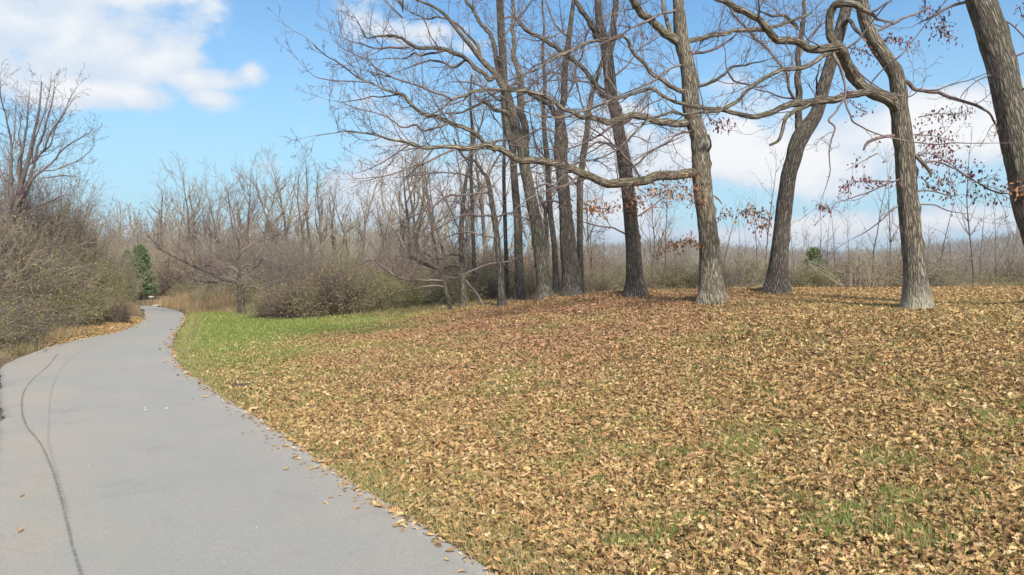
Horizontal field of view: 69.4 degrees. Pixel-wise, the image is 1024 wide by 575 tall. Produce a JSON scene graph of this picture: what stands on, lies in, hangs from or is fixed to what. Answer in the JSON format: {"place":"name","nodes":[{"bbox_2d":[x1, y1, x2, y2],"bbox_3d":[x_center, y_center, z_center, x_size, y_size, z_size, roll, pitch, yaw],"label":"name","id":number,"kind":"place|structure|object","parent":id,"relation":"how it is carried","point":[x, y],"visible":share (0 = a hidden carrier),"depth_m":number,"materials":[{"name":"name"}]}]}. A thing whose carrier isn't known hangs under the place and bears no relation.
{"place":"outdoors","nodes":[
{"label":"outdoors","id":0,"kind":"place"},
{"bbox_2d":[0,305,495,574],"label":"path","id":1,"kind":"structure","parent":0,"point":[183,483],"depth_m":7.83,"materials":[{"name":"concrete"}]},
{"bbox_2d":[0,241,1023,574],"bbox_3d":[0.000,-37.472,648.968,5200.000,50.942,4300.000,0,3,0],"label":"ground","id":2,"kind":"structure","parent":0,"point":[248,405],"depth_m":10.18,"materials":[{"name":"plant"}]},
{"bbox_2d":[0,299,44,363],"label":"shrub","id":3,"kind":"object","parent":2,"relation":"on","point":[7,335],"visible":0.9,"depth_m":18.02,"materials":[{"name":"brown plant"}]},
{"bbox_2d":[0,185,67,299],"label":"tall shrub","id":4,"kind":"object","parent":2,"relation":"on","point":[9,261],"visible":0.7,"depth_m":21.80,"materials":[{"name":"brown plant"}]},
{"bbox_2d":[0,273,68,344],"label":"shrub","id":5,"kind":"object","parent":2,"relation":"on","point":[33,325],"visible":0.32,"depth_m":20.48,"materials":[{"name":"brown plant"}]},
{"bbox_2d":[0,284,68,334],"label":"shrub","id":6,"kind":"object","parent":2,"relation":"on","point":[41,313],"visible":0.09,"depth_m":21.52,"materials":[{"name":"brown plant"}]},
{"bbox_2d":[1,168,77,250],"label":"bare tree","id":7,"kind":"object","parent":2,"relation":"on","point":[36,216],"visible":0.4,"depth_m":26.73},
{"bbox_2d":[0,271,79,355],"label":"shrub","id":8,"kind":"object","parent":2,"relation":"on","point":[27,331],"visible":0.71,"depth_m":19.66,"materials":[{"name":"brown plant"}]},
{"bbox_2d":[0,210,84,313],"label":"tall shrub","id":9,"kind":"object","parent":2,"relation":"on","point":[10,284],"visible":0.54,"depth_m":21.97,"materials":[{"name":"brown plant"}]},
{"bbox_2d":[0,189,91,304],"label":"tall shrub","id":10,"kind":"object","parent":2,"relation":"on","point":[13,238],"visible":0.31,"depth_m":23.24,"materials":[{"name":"brown plant"}]},
{"bbox_2d":[0,264,96,334],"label":"shrub","id":11,"kind":"object","parent":2,"relation":"on","point":[57,309],"visible":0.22,"depth_m":22.65,"materials":[{"name":"brown plant"}]},
{"bbox_2d":[0,199,107,339],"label":"tall shrub","id":12,"kind":"object","parent":2,"relation":"on","point":[60,296],"visible":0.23,"depth_m":22.85,"materials":[{"name":"brown plant"}]},
{"bbox_2d":[0,59,108,250],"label":"tall bare tree","id":13,"kind":"object","parent":2,"relation":"on","point":[17,196],"visible":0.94,"depth_m":23.93,"materials":[{"name":"brown plant"}]},
{"bbox_2d":[0,214,117,318],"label":"tall shrub","id":14,"kind":"object","parent":2,"relation":"on","point":[61,273],"visible":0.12,"depth_m":24.16,"materials":[{"name":"brown plant"}]},
{"bbox_2d":[1,211,119,295],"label":"tall shrub","id":15,"kind":"object","parent":2,"relation":"on","point":[67,254],"visible":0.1,"depth_m":25.95,"materials":[{"name":"brown plant"}]},
{"bbox_2d":[0,210,121,326],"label":"tall shrub","id":16,"kind":"object","parent":2,"relation":"on","point":[73,260],"visible":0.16,"depth_m":25.21,"materials":[{"name":"brown plant"}]},
{"bbox_2d":[0,180,125,289],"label":"tall shrub","id":17,"kind":"object","parent":2,"relation":"on","point":[60,227],"visible":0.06,"depth_m":27.49,"materials":[{"name":"brown plant"}]},
{"bbox_2d":[0,137,143,270],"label":"tall shrub","id":18,"kind":"object","parent":2,"relation":"on","point":[56,188],"visible":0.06,"depth_m":27.91,"materials":[{"name":"brown plant"}]},
{"bbox_2d":[34,268,109,324],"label":"shrub","id":19,"kind":"object","parent":2,"relation":"on","point":[94,307],"visible":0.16,"depth_m":24.42,"materials":[{"name":"brown plant"}]},
{"bbox_2d":[0,138,153,283],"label":"tall shrub","id":20,"kind":"object","parent":2,"relation":"on","point":[95,198],"visible":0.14,"depth_m":28.46,"materials":[{"name":"brown plant"}]},
{"bbox_2d":[21,166,135,279],"bbox_3d":[-18.069,-1.724,29.001,5.511,6.948,5.946,-1,3,-21],"label":"tall shrub","id":21,"kind":"object","parent":2,"relation":"on","point":[74,205],"visible":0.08,"depth_m":29.88,"materials":[{"name":"brown plant"}]},
{"bbox_2d":[36,178,124,268],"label":"bare tree","id":22,"kind":"object","parent":2,"relation":"on","point":[80,220],"visible":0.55,"depth_m":28.40,"materials":[{"name":"wood"}]},
{"bbox_2d":[30,224,137,323],"bbox_3d":[-16.282,0.320,26.394,5.202,5.214,5.332,-3,4,-45],"label":"tall shrub","id":23,"kind":"object","parent":2,"relation":"on","point":[88,276],"visible":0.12,"depth_m":26.82,"materials":[{"name":"brown plant"}]},
{"bbox_2d":[59,284,109,326],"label":"shrub","id":24,"kind":"object","parent":2,"relation":"on","point":[90,322],"visible":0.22,"depth_m":25.10,"materials":[{"name":"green plant"}]},
{"bbox_2d":[36,196,134,290],"bbox_3d":[-18.473,-1.391,31.349,5.072,5.926,4.700,1,3,24],"label":"tall shrub","id":25,"kind":"object","parent":2,"relation":"on","point":[103,239],"visible":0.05,"depth_m":31.45,"materials":[{"name":"brown plant"}]},
{"bbox_2d":[47,236,128,311],"bbox_3d":[-16.472,-0.118,27.620,4.246,3.604,4.198,2,3,37],"label":"tall shrub","id":26,"kind":"object","parent":2,"relation":"on","point":[102,280],"visible":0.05,"depth_m":27.82,"materials":[{"name":"brown plant"}]},
{"bbox_2d":[63,278,118,323],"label":"shrub","id":27,"kind":"object","parent":2,"relation":"on","point":[103,311],"visible":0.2,"depth_m":25.84,"materials":[{"name":"brown plant"}]},
{"bbox_2d":[65,229,131,301],"bbox_3d":[-16.570,-0.457,28.313,3.407,3.891,3.576,1,3,20],"label":"tall shrub","id":28,"kind":"object","parent":2,"relation":"on","point":[101,267],"visible":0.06,"depth_m":28.69,"materials":[{"name":"brown plant"}]},
{"bbox_2d":[78,284,133,322],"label":"shrub","id":29,"kind":"object","parent":2,"relation":"on","point":[108,318],"visible":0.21,"depth_m":26.40,"materials":[{"name":"brown plant"}]},
{"bbox_2d":[107,295,137,322],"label":"shrub","id":30,"kind":"object","parent":2,"relation":"on","point":[125,317],"visible":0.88,"depth_m":26.41,"materials":[{"name":"brown plant"}]},
{"bbox_2d":[94,237,156,301],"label":"tall shrub","id":31,"kind":"object","parent":2,"relation":"on","point":[131,280],"visible":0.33,"depth_m":34.15,"materials":[{"name":"brown plant"}]},
{"bbox_2d":[128,243,160,299],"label":"cedar","id":32,"kind":"object","parent":2,"relation":"on","point":[147,289],"visible":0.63,"depth_m":38.36,"materials":[{"name":"plant"}]},
{"bbox_2d":[136,168,173,263],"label":"bare tree","id":33,"kind":"object","parent":2,"relation":"on","point":[160,218],"visible":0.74,"depth_m":55.21,"materials":[{"name":"plant"}]},
{"bbox_2d":[148,260,195,296],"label":"bush","id":34,"kind":"object","parent":2,"relation":"on","point":[164,286],"visible":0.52,"depth_m":41.72,"materials":[{"name":"brown plant"}]},
{"bbox_2d":[162,187,196,259],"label":"bare tree","id":35,"kind":"object","parent":2,"relation":"on","point":[170,242],"visible":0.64,"depth_m":60.02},
{"bbox_2d":[120,230,250,285],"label":"bush","id":36,"kind":"object","parent":2,"relation":"on","point":[166,262],"visible":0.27,"depth_m":45.69,"materials":[{"name":"brown plant"}]},
{"bbox_2d":[156,150,218,263],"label":"bare tree","id":37,"kind":"object","parent":2,"relation":"on","point":[188,218],"visible":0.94,"depth_m":54.66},
{"bbox_2d":[159,277,217,296],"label":"bush","id":38,"kind":"object","parent":2,"relation":"on","point":[182,287],"visible":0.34,"depth_m":40.53,"materials":[{"name":"brown plant"}]},
{"bbox_2d":[158,164,221,260],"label":"bare tree","id":39,"kind":"object","parent":2,"relation":"on","point":[194,238],"visible":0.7,"depth_m":59.49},
{"bbox_2d":[151,229,260,275],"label":"bush","id":40,"kind":"object","parent":2,"relation":"on","point":[208,251],"visible":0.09,"depth_m":47.23,"materials":[{"name":"brown plant"}]},
{"bbox_2d":[127,176,304,314],"bbox_3d":[-11.659,-1.606,30.370,6.929,6.150,3.894,0,3,0],"label":"lawn tree","id":41,"kind":"object","parent":2,"relation":"on","point":[240,291],"visible":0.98,"depth_m":30.49,"materials":[{"name":"brown plant"}]},
{"bbox_2d":[198,182,239,260],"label":"bare tree","id":42,"kind":"object","parent":2,"relation":"on","point":[209,220],"visible":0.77,"depth_m":54.17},
{"bbox_2d":[199,158,260,259],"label":"bare tree","id":43,"kind":"object","parent":2,"relation":"on","point":[237,217],"visible":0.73,"depth_m":55.51,"materials":[{"name":"plant"}]},
{"bbox_2d":[174,223,303,273],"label":"bush","id":44,"kind":"object","parent":2,"relation":"on","point":[227,252],"visible":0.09,"depth_m":45.16,"materials":[{"name":"brown plant"}]},
{"bbox_2d":[207,270,274,299],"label":"bush","id":45,"kind":"object","parent":2,"relation":"on","point":[235,288],"visible":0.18,"depth_m":37.42,"materials":[{"name":"brown plant"}]},
{"bbox_2d":[226,149,272,250],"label":"bare tree","id":46,"kind":"object","parent":2,"relation":"on","point":[241,223],"visible":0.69,"depth_m":58.16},
{"bbox_2d":[188,215,325,281],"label":"bush","id":47,"kind":"object","parent":2,"relation":"on","point":[245,260],"visible":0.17,"depth_m":44.33,"materials":[{"name":"brown plant"}]},
{"bbox_2d":[232,162,297,255],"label":"bare tree","id":48,"kind":"object","parent":2,"relation":"on","point":[257,190],"visible":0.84,"depth_m":56.86,"materials":[{"name":"plant"}]},
{"bbox_2d":[237,280,302,317],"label":"bush","id":49,"kind":"object","parent":2,"relation":"on","point":[257,307],"visible":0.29,"depth_m":28.46,"materials":[{"name":"brown plant"}]},
{"bbox_2d":[228,238,318,297],"bbox_3d":[-11.131,-0.666,35.238,4.431,3.883,4.106,0,3,0],"label":"bush","id":50,"kind":"object","parent":2,"relation":"on","point":[271,273],"visible":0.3,"depth_m":34.81,"materials":[{"name":"brown plant"}]},
{"bbox_2d":[224,229,335,281],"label":"bush","id":51,"kind":"object","parent":2,"relation":"on","point":[259,252],"visible":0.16,"depth_m":41.54,"materials":[{"name":"brown plant"}]},
{"bbox_2d":[255,143,312,248],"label":"bare tree","id":52,"kind":"object","parent":2,"relation":"on","point":[284,185],"visible":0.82,"depth_m":59.19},
{"bbox_2d":[240,270,328,320],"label":"bush","id":53,"kind":"object","parent":2,"relation":"on","point":[276,315],"visible":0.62,"depth_m":27.71,"materials":[{"name":"brown plant"}]},
{"bbox_2d":[275,142,324,253],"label":"bare tree","id":54,"kind":"object","parent":2,"relation":"on","point":[307,221],"visible":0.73,"depth_m":61.95,"materials":[{"name":"plant"}]},
{"bbox_2d":[262,269,343,319],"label":"bush","id":55,"kind":"object","parent":2,"relation":"on","point":[312,301],"visible":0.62,"depth_m":27.66,"materials":[{"name":"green plant"}]},
{"bbox_2d":[274,147,339,258],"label":"bare tree","id":56,"kind":"object","parent":2,"relation":"on","point":[303,218],"visible":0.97,"depth_m":53.85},
{"bbox_2d":[249,226,364,277],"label":"bush","id":57,"kind":"object","parent":2,"relation":"on","point":[314,247],"visible":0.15,"depth_m":43.74,"materials":[{"name":"brown plant"}]},
{"bbox_2d":[260,226,356,296],"bbox_3d":[-8.940,-0.799,34.117,4.897,4.292,4.538,-3,4,-44],"label":"bush","id":58,"kind":"object","parent":2,"relation":"on","point":[302,268],"visible":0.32,"depth_m":33.65,"materials":[{"name":"brown plant"}]},
{"bbox_2d":[302,160,340,261],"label":"bare tree","id":59,"kind":"object","parent":2,"relation":"on","point":[319,233],"visible":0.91,"depth_m":58.10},
{"bbox_2d":[280,243,385,319],"bbox_3d":[-6.860,-0.077,28.413,4.072,3.318,3.874,0,3,-4],"label":"bush","id":60,"kind":"object","parent":2,"relation":"on","point":[321,279],"visible":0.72,"depth_m":27.93,"materials":[{"name":"brown plant"}]},
{"bbox_2d":[320,175,354,262],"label":"bare tree","id":61,"kind":"object","parent":2,"relation":"on","point":[331,225],"visible":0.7,"depth_m":59.89,"materials":[{"name":"wood"}]},
{"bbox_2d":[309,229,375,292],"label":"bush","id":62,"kind":"object","parent":2,"relation":"on","point":[345,263],"visible":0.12,"depth_m":30.44,"materials":[{"name":"brown plant"}]},
{"bbox_2d":[317,176,374,266],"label":"bare tree","id":63,"kind":"object","parent":2,"relation":"on","point":[346,240],"visible":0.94,"depth_m":56.58,"materials":[{"name":"wood"}]},
{"bbox_2d":[306,264,393,316],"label":"bush","id":64,"kind":"object","parent":2,"relation":"on","point":[363,298],"visible":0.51,"depth_m":28.19,"materials":[{"name":"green plant"}]},
{"bbox_2d":[339,168,389,265],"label":"bare tree","id":65,"kind":"object","parent":2,"relation":"on","point":[364,229],"visible":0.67,"depth_m":62.31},
{"bbox_2d":[336,269,411,313],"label":"bush","id":66,"kind":"object","parent":2,"relation":"on","point":[387,300],"visible":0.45,"depth_m":28.91,"materials":[{"name":"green plant"}]},
{"bbox_2d":[359,167,401,264],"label":"bare tree","id":67,"kind":"object","parent":2,"relation":"on","point":[382,232],"visible":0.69,"depth_m":54.86,"materials":[{"name":"plant"}]},
{"bbox_2d":[332,223,467,309],"bbox_3d":[-3.671,-0.587,25.100,4.712,3.539,2.648,-1,3,-11],"label":"bent tree","id":68,"kind":"object","parent":2,"relation":"on","point":[445,288],"visible":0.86,"depth_m":25.53,"materials":[{"name":"brown plant"}]},
{"bbox_2d":[376,151,434,263],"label":"bare tree","id":69,"kind":"object","parent":2,"relation":"on","point":[399,213],"visible":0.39,"depth_m":50.90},
{"bbox_2d":[373,135,442,264],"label":"bare tree","id":70,"kind":"object","parent":2,"relation":"on","point":[402,205],"visible":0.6,"depth_m":47.25,"materials":[{"name":"plant"}]},
{"bbox_2d":[383,131,438,277],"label":"bare tree","id":71,"kind":"object","parent":2,"relation":"on","point":[413,210],"visible":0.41,"depth_m":46.05,"materials":[{"name":"plant"}]},
{"bbox_2d":[368,243,455,293],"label":"bush","id":72,"kind":"object","parent":2,"relation":"on","point":[418,269],"visible":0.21,"depth_m":32.70,"materials":[{"name":"brown plant"}]},
{"bbox_2d":[391,269,442,308],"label":"bush","id":73,"kind":"object","parent":2,"relation":"on","point":[416,300],"visible":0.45,"depth_m":29.61,"materials":[{"name":"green plant"}]},
{"bbox_2d":[390,149,460,259],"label":"bare tree","id":74,"kind":"object","parent":2,"relation":"on","point":[446,228],"visible":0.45,"depth_m":49.63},
{"bbox_2d":[390,117,464,269],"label":"bare tree","id":75,"kind":"object","parent":2,"relation":"on","point":[430,216],"visible":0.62,"depth_m":43.49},
{"bbox_2d":[371,133,499,306],"bbox_3d":[-2.493,-1.835,25.956,4.823,7.215,3.309,-1,3,-19],"label":"ivy tree","id":76,"kind":"object","parent":2,"relation":"on","point":[462,264],"visible":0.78,"depth_m":25.91,"materials":[{"name":"plant"}]},
{"bbox_2d":[315,0,594,300],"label":"slanting tree","id":77,"kind":"object","parent":2,"relation":"on","point":[540,244],"visible":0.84,"depth_m":23.85,"materials":[{"name":"brown plant"}]},
{"bbox_2d":[404,265,510,306],"bbox_3d":[-2.062,-0.030,29.001,4.240,1.899,4.288,1,3,19],"label":"brush","id":78,"kind":"object","parent":2,"relation":"on","point":[440,297],"visible":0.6,"depth_m":28.49,"materials":[{"name":"brown plant"}]},
{"bbox_2d":[363,134,558,306],"bbox_3d":[-1.693,-2.079,24.460,6.428,6.136,2.528,-1,3,-21],"label":"curved tree","id":79,"kind":"object","parent":2,"relation":"on","point":[501,294],"visible":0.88,"depth_m":24.40,"materials":[{"name":"brown plant"}]},
{"bbox_2d":[427,91,500,262],"bbox_3d":[-2.245,-4.296,39.064,3.091,11.878,4.513,-3,4,-45],"label":"bare tree","id":80,"kind":"object","parent":2,"relation":"on","point":[469,221],"visible":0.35,"depth_m":38.41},
{"bbox_2d":[431,74,499,298],"bbox_3d":[-1.799,-3.744,29.429,2.731,9.255,1.933,-1,3,-16],"label":"slender tree","id":81,"kind":"object","parent":2,"relation":"on","point":[472,209],"visible":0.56,"depth_m":28.95,"materials":[{"name":"brown plant"}]},
{"bbox_2d":[433,233,526,283],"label":"bush","id":82,"kind":"object","parent":2,"relation":"on","point":[456,275],"visible":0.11,"depth_m":31.69,"materials":[{"name":"brown plant"}]},
{"bbox_2d":[457,60,509,262],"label":"bare tree","id":83,"kind":"object","parent":2,"relation":"on","point":[483,220],"visible":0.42,"depth_m":40.90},
{"bbox_2d":[456,136,539,264],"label":"bare tree","id":84,"kind":"object","parent":2,"relation":"on","point":[499,220],"visible":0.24,"depth_m":50.92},
{"bbox_2d":[469,81,533,299],"bbox_3d":[-0.331,-4.232,27.413,2.439,10.109,1.572,0,3,0],"label":"slender tree","id":85,"kind":"object","parent":2,"relation":"on","point":[506,278],"visible":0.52,"depth_m":26.95,"materials":[{"name":"brown plant"}]},
{"bbox_2d":[469,241,552,284],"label":"bush","id":86,"kind":"object","parent":2,"relation":"on","point":[510,264],"visible":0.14,"depth_m":30.67,"materials":[{"name":"brown plant"}]},
{"bbox_2d":[0,229,1023,299],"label":"undergrowth","id":87,"kind":"object","parent":2,"relation":"on","point":[937,281],"visible":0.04,"depth_m":26.54,"materials":[{"name":"plant"}]},
{"bbox_2d":[430,0,593,300],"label":"tree","id":88,"kind":"object","parent":2,"relation":"on","point":[518,270],"visible":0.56,"depth_m":25.92,"materials":[{"name":"brown plant"}]},
{"bbox_2d":[3,192,1023,279],"bbox_3d":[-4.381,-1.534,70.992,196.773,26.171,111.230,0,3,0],"label":"woods","id":89,"kind":"object","parent":2,"relation":"on","point":[377,241],"visible":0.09,"depth_m":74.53,"materials":[{"name":"plant"}]},
{"bbox_2d":[17,285,1023,574],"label":"fallen leaves","id":90,"kind":"object","parent":2,"relation":"on","point":[641,389],"depth_m":9.46,"materials":[{"name":"plant"}]},
{"bbox_2d":[500,0,579,294],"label":"slender tree","id":91,"kind":"object","parent":2,"relation":"on","point":[556,286],"visible":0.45,"depth_m":26.43,"materials":[{"name":"brown plant"}]},
{"bbox_2d":[452,0,634,297],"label":"twin oak","id":92,"kind":"object","parent":2,"relation":"on","point":[571,278],"visible":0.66,"depth_m":23.32,"materials":[{"name":"brown plant"}]},
{"bbox_2d":[268,0,828,305],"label":"oak tree","id":93,"kind":"object","parent":2,"relation":"on","point":[711,289],"visible":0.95,"depth_m":18.29,"materials":[{"name":"grey plant"}]},
{"bbox_2d":[513,120,583,252],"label":"bare tree","id":94,"kind":"object","parent":2,"relation":"on","point":[529,225],"visible":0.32,"depth_m":39.67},
{"bbox_2d":[558,153,605,267],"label":"bare tree","id":95,"kind":"object","parent":2,"relation":"on","point":[588,235],"visible":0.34,"depth_m":40.01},
{"bbox_2d":[549,257,623,291],"bbox_3d":[2.915,-0.372,27.301,3.226,1.540,2.927,1,3,23],"label":"brush","id":96,"kind":"object","parent":2,"relation":"on","point":[596,286],"visible":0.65,"depth_m":26.91,"materials":[{"name":"plant"}]},
{"bbox_2d":[533,28,640,292],"bbox_3d":[2.439,-4.202,25.838,4.187,9.606,2.304,-1,3,-24],"label":"slender tree","id":97,"kind":"object","parent":2,"relation":"on","point":[580,232],"visible":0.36,"depth_m":25.42,"materials":[{"name":"brown plant"}]},
{"bbox_2d":[479,0,705,297],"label":"dark tree","id":98,"kind":"object","parent":2,"relation":"on","point":[635,284],"visible":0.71,"depth_m":22.28,"materials":[{"name":"brown plant"}]},
{"bbox_2d":[622,184,681,271],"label":"bare tree","id":99,"kind":"object","parent":2,"relation":"on","point":[654,247],"visible":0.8,"depth_m":37.72,"materials":[{"name":"wood"}]},
{"bbox_2d":[643,232,698,273],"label":"bush","id":100,"kind":"object","parent":2,"relation":"on","point":[685,258],"visible":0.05,"depth_m":33.96,"materials":[{"name":"brown plant"}]},
{"bbox_2d":[643,254,732,288],"bbox_3d":[6.282,-0.441,27.038,3.940,1.745,3.896,-1,3,-23],"label":"brush","id":101,"kind":"object","parent":2,"relation":"on","point":[690,281],"visible":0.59,"depth_m":26.63,"materials":[{"name":"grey plant"}]},
{"bbox_2d":[473,0,1022,310],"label":"oak tree","id":102,"kind":"object","parent":2,"relation":"on","point":[916,292],"visible":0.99,"depth_m":15.56,"materials":[{"name":"brown plant"}]},
{"bbox_2d":[759,259,845,287],"bbox_3d":[10.588,-0.392,27.028,3.302,1.463,3.265,-1,3,-15],"label":"brush","id":103,"kind":"object","parent":2,"relation":"on","point":[797,281],"visible":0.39,"depth_m":26.56,"materials":[{"name":"grey plant"}]},
{"bbox_2d":[719,0,889,293],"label":"leaning tree","id":104,"kind":"object","parent":2,"relation":"on","point":[777,280],"visible":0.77,"depth_m":22.14,"materials":[{"name":"brown plant"}]},
{"bbox_2d":[825,247,901,286],"bbox_3d":[13.002,-0.651,27.771,3.258,1.986,3.019,2,3,40],"label":"brush","id":105,"kind":"object","parent":2,"relation":"on","point":[842,270],"visible":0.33,"depth_m":27.80,"materials":[{"name":"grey plant"}]},
{"bbox_2d":[877,0,1023,245],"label":"tree","id":106,"kind":"object","parent":2,"relation":"on","point":[990,25],"visible":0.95,"depth_m":15.31,"materials":[{"name":"brown plant"}]},
{"bbox_2d":[946,123,983,285],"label":"sapling","id":107,"kind":"object","parent":2,"relation":"on","point":[965,229],"visible":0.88,"depth_m":27.08,"materials":[{"name":"brown plant"}]},
{"bbox_2d":[0,281,1023,360],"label":"dry grass","id":108,"kind":"structure","parent":0,"point":[178,303],"depth_m":30.91,"materials":[{"name":"brown plant"}]},
{"bbox_2d":[0,0,1023,256],"label":"sky","id":109,"kind":"structure","parent":0,"point":[211,80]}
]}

